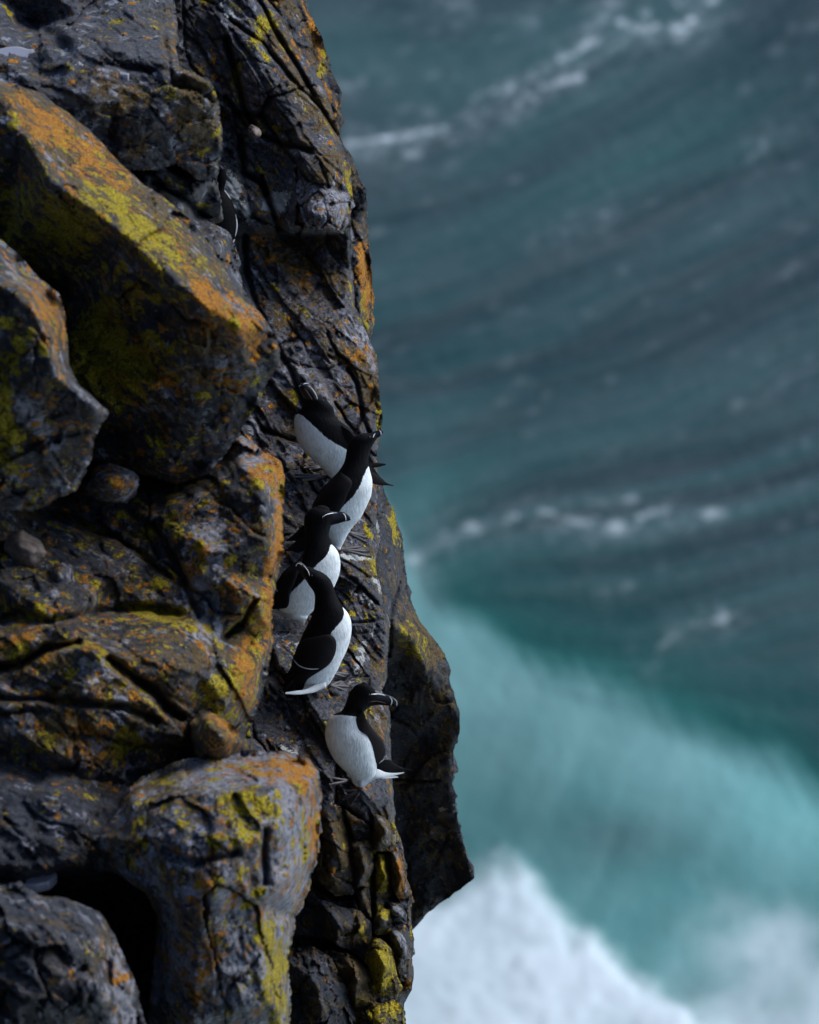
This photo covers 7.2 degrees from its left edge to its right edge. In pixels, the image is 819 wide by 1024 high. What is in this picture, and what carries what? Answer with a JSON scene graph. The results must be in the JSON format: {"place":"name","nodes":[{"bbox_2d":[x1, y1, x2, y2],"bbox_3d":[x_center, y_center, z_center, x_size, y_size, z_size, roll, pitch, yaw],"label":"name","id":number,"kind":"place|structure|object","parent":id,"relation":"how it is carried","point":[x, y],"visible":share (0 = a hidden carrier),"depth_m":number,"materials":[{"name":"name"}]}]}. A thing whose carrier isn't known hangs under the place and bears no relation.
{"place":"outdoors","nodes":[
{"label":"outdoors","id":0,"kind":"place"},
{"bbox_2d":[165,0,413,1008],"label":"cliff","id":1,"kind":"structure","parent":0,"point":[249,60],"depth_m":20.85,"materials":[{"name":"grey stone"}]},
{"bbox_2d":[0,754,156,1023],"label":"crag","id":2,"kind":"structure","parent":1,"relation":"on","point":[52,821],"depth_m":17.32,"materials":[{"name":"black stone"}]},
{"bbox_2d":[25,873,56,892],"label":"rain pool","id":3,"kind":"structure","parent":2,"relation":"on","point":[44,882],"depth_m":17.21,"materials":[{"name":"grey liquid"}]},
{"bbox_2d":[0,881,145,1023],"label":"boulder","id":4,"kind":"object","parent":2,"relation":"on","point":[62,960],"visible":1,"depth_m":16.42,"materials":[{"name":"grey stone"}]},
{"bbox_2d":[0,0,222,180],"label":"rock slab","id":5,"kind":"object","parent":1,"relation":"on","point":[80,58],"visible":0.8,"depth_m":18.48,"materials":[{"name":"grey stone"}]},
{"bbox_2d":[0,47,34,57],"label":"rain pool","id":6,"kind":"structure","parent":5,"relation":"on","point":[22,51],"depth_m":18.54,"materials":[{"name":"grey liquid"}]},
{"bbox_2d":[120,71,128,80],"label":"rain pool","id":7,"kind":"structure","parent":5,"relation":"attached to","point":[125,75],"depth_m":18.39,"materials":[{"name":"grey liquid"}]},
{"bbox_2d":[0,436,284,783],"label":"crag","id":8,"kind":"structure","parent":1,"relation":"on","point":[136,645],"depth_m":17.87,"materials":[{"name":"grey stone"}]},
{"bbox_2d":[4,529,45,568],"bbox_3d":[-1.047,0.100,17.873,0.117,0.190,0.208,0,40,0],"label":"stone","id":9,"kind":"object","parent":8,"relation":"on","point":[22,547],"visible":1,"depth_m":17.79,"materials":[{"name":"grey stone"}]},
{"bbox_2d":[0,239,108,511],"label":"boulder","id":10,"kind":"object","parent":8,"relation":"on","point":[53,415],"visible":1,"depth_m":17.01,"materials":[{"name":"grey stone"}]},
{"bbox_2d":[50,562,74,583],"bbox_3d":[-0.957,0.174,17.884,0.090,0.180,0.199,0,40,0],"label":"stone","id":11,"kind":"object","parent":8,"relation":"on","point":[61,572],"visible":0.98,"depth_m":17.80,"materials":[{"name":"grey stone"}]},
{"bbox_2d":[85,463,138,503],"bbox_3d":[-0.818,-0.075,18.044,0.150,0.196,0.208,0,40,0],"label":"stone","id":12,"kind":"object","parent":8,"relation":"on","point":[111,482],"visible":1,"depth_m":17.96,"materials":[{"name":"grey stone"}]},
{"bbox_2d":[0,82,279,483],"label":"boulder","id":13,"kind":"object","parent":8,"relation":"on","point":[174,352],"visible":0.86,"depth_m":17.74,"materials":[{"name":"stone"}]},
{"bbox_2d":[129,168,261,314],"bbox_3d":[-0.686,-0.770,19.879,0.521,1.812,2.547,-2,40,-2],"label":"rock slab","id":14,"kind":"object","parent":1,"relation":"on","point":[198,205],"visible":0.3,"depth_m":18.89,"materials":[{"name":"grey stone"}]},
{"bbox_2d":[216,165,237,241],"bbox_3d":[-0.601,-0.955,20.727,0.098,0.254,0.125,-21,44,-23],"label":"razorbill","id":15,"kind":"object","parent":14,"relation":"on","point":[229,223],"visible":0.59,"depth_m":20.71,"materials":[{"name":"grey"}]},
{"bbox_2d":[90,750,322,1023],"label":"boulder","id":16,"kind":"object","parent":1,"relation":"on","point":[214,860],"visible":0.97,"depth_m":17.11,"materials":[{"name":"grey stone"}]},
{"bbox_2d":[188,710,252,758],"bbox_3d":[-0.510,0.638,17.850,0.190,0.814,0.798,0,40,0],"label":"boulder","id":17,"kind":"object","parent":16,"relation":"on","point":[214,735],"visible":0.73,"depth_m":17.43,"materials":[{"name":"brown stone"}]},
{"bbox_2d":[247,124,260,139],"bbox_3d":[-0.491,-1.202,20.805,0.042,0.144,0.191,-4,40,-4],"label":"stone","id":18,"kind":"object","parent":1,"relation":"on","point":[253,132],"visible":1,"depth_m":20.73,"materials":[{"name":"grey stone"}]},
{"bbox_2d":[272,505,350,623],"bbox_3d":[-0.307,0.193,19.947,0.253,0.501,0.136,-17,43,-19],"label":"razorbill","id":19,"kind":"object","parent":1,"relation":"attached to","point":[294,597],"visible":0.91,"depth_m":19.87,"materials":[{"name":"black"}]},
{"bbox_2d":[283,561,351,694],"bbox_3d":[-0.276,0.388,19.675,0.285,0.509,0.178,-16,43,-19],"label":"razorbill","id":20,"kind":"object","parent":1,"relation":"on","point":[321,649],"visible":1,"depth_m":19.61,"materials":[{"name":"black"}]},
{"bbox_2d":[268,0,374,341],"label":"outcrop","id":21,"kind":"object","parent":1,"relation":"on","point":[298,20],"visible":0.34,"depth_m":21.43,"materials":[{"name":"stone"}]},
{"bbox_2d":[288,946,356,1023],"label":"rock block","id":22,"kind":"object","parent":1,"relation":"on","point":[319,995],"visible":0.74,"depth_m":19.54,"materials":[{"name":"grey stone"}]},
{"bbox_2d":[296,180,354,233],"bbox_3d":[-0.272,-0.987,21.034,0.195,0.537,0.776,0,40,0],"label":"rock block","id":23,"kind":"object","parent":1,"relation":"on","point":[339,201],"visible":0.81,"depth_m":20.67,"materials":[{"name":"grey stone"}]},
{"bbox_2d":[294,899,371,959],"bbox_3d":[-0.237,1.272,19.898,0.256,0.641,0.547,0,40,0],"label":"rock block","id":24,"kind":"object","parent":1,"relation":"on","point":[348,928],"visible":0.88,"depth_m":19.63,"materials":[{"name":"grey stone"}]},
{"bbox_2d":[284,429,382,557],"bbox_3d":[-0.232,-0.033,20.151,0.310,0.504,0.150,-14,42,-17],"label":"razorbill","id":25,"kind":"object","parent":1,"relation":"on","point":[347,488],"visible":0.76,"depth_m":20.07,"materials":[{"name":"black"}]},
{"bbox_2d":[313,800,357,895],"bbox_3d":[-0.236,1.035,19.819,0.182,0.744,0.598,0,40,0],"label":"rock block","id":26,"kind":"object","parent":1,"relation":"on","point":[333,872],"visible":0.71,"depth_m":19.51,"materials":[{"name":"grey stone"}]},
{"bbox_2d":[294,383,393,485],"bbox_3d":[-0.206,-0.230,20.438,0.311,0.438,0.136,0,40,0],"label":"razorbill","id":27,"kind":"object","parent":1,"relation":"attached to","point":[324,435],"visible":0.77,"depth_m":20.37,"materials":[{"name":"black"}]},
{"bbox_2d":[323,949,381,1011],"bbox_3d":[-0.174,1.435,19.964,0.182,0.622,0.559,0,40,0],"label":"rock block","id":28,"kind":"object","parent":1,"relation":"on","point":[354,973],"visible":0.82,"depth_m":19.68,"materials":[{"name":"stone"}]},
{"bbox_2d":[347,830,375,915],"bbox_3d":[-0.152,1.102,19.939,0.112,0.709,0.601,0,40,0],"label":"rock block","id":29,"kind":"object","parent":1,"relation":"on","point":[363,853],"visible":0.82,"depth_m":19.62,"materials":[{"name":"grey stone"}]},
{"bbox_2d":[322,682,411,804],"bbox_3d":[-0.126,0.688,19.352,0.270,0.509,0.124,0,40,0],"label":"razorbill","id":30,"kind":"object","parent":1,"relation":"attached to","point":[355,745],"visible":1,"depth_m":19.28,"materials":[{"name":"black"}]},
{"bbox_2d":[355,999,405,1023],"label":"rock block","id":31,"kind":"object","parent":1,"relation":"on","point":[391,1011],"visible":0.93,"depth_m":19.75,"materials":[{"name":"yellow stone"}]},
{"bbox_2d":[373,854,390,894],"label":"rock block","id":32,"kind":"object","parent":1,"relation":"on","point":[382,871],"visible":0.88,"depth_m":19.74,"materials":[{"name":"yellow stone"}]},
{"bbox_2d":[372,907,393,934],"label":"rock block","id":33,"kind":"object","parent":1,"relation":"on","point":[382,922],"visible":0.92,"depth_m":19.73,"materials":[{"name":"stone"}]},
{"bbox_2d":[364,936,402,1000],"bbox_3d":[-0.085,1.406,19.990,0.131,0.663,0.553,0,40,0],"label":"rock block","id":34,"kind":"object","parent":1,"relation":"on","point":[379,960],"visible":0.97,"depth_m":19.70,"materials":[{"name":"yellow stone"}]},
{"bbox_2d":[372,813,396,852],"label":"rock block","id":35,"kind":"object","parent":1,"relation":"on","point":[384,838],"visible":0.91,"depth_m":19.58,"materials":[{"name":"grey stone"}]},
{"bbox_2d":[385,901,406,924],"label":"rock block","id":36,"kind":"object","parent":1,"relation":"attached to","point":[398,914],"visible":0.85,"depth_m":19.81,"materials":[{"name":"grey stone"}]},
{"bbox_2d":[389,839,413,907],"bbox_3d":[-0.030,1.134,20.083,0.085,0.662,0.560,-1,40,-1],"label":"rock block","id":37,"kind":"object","parent":1,"relation":"on","point":[399,884],"visible":0.89,"depth_m":19.79,"materials":[{"name":"brown stone"}]},
{"bbox_2d":[389,924,414,980],"bbox_3d":[-0.029,1.363,20.137,0.094,0.635,0.569,0,40,0],"label":"rock block","id":38,"kind":"object","parent":1,"relation":"on","point":[399,939],"visible":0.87,"depth_m":19.83,"materials":[{"name":"grey stone"}]},
{"bbox_2d":[376,485,473,929],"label":"overhang slab","id":39,"kind":"structure","parent":1,"relation":"attached to","point":[425,722],"depth_m":21.23,"materials":[{"name":"black stone"}]},
{"bbox_2d":[306,0,818,1023],"bbox_3d":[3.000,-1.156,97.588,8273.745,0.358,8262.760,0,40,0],"label":"sea","id":40,"kind":"structure","parent":0,"point":[594,242],"depth_m":97.22,"materials":[{"name":"liquid"}]}
]}

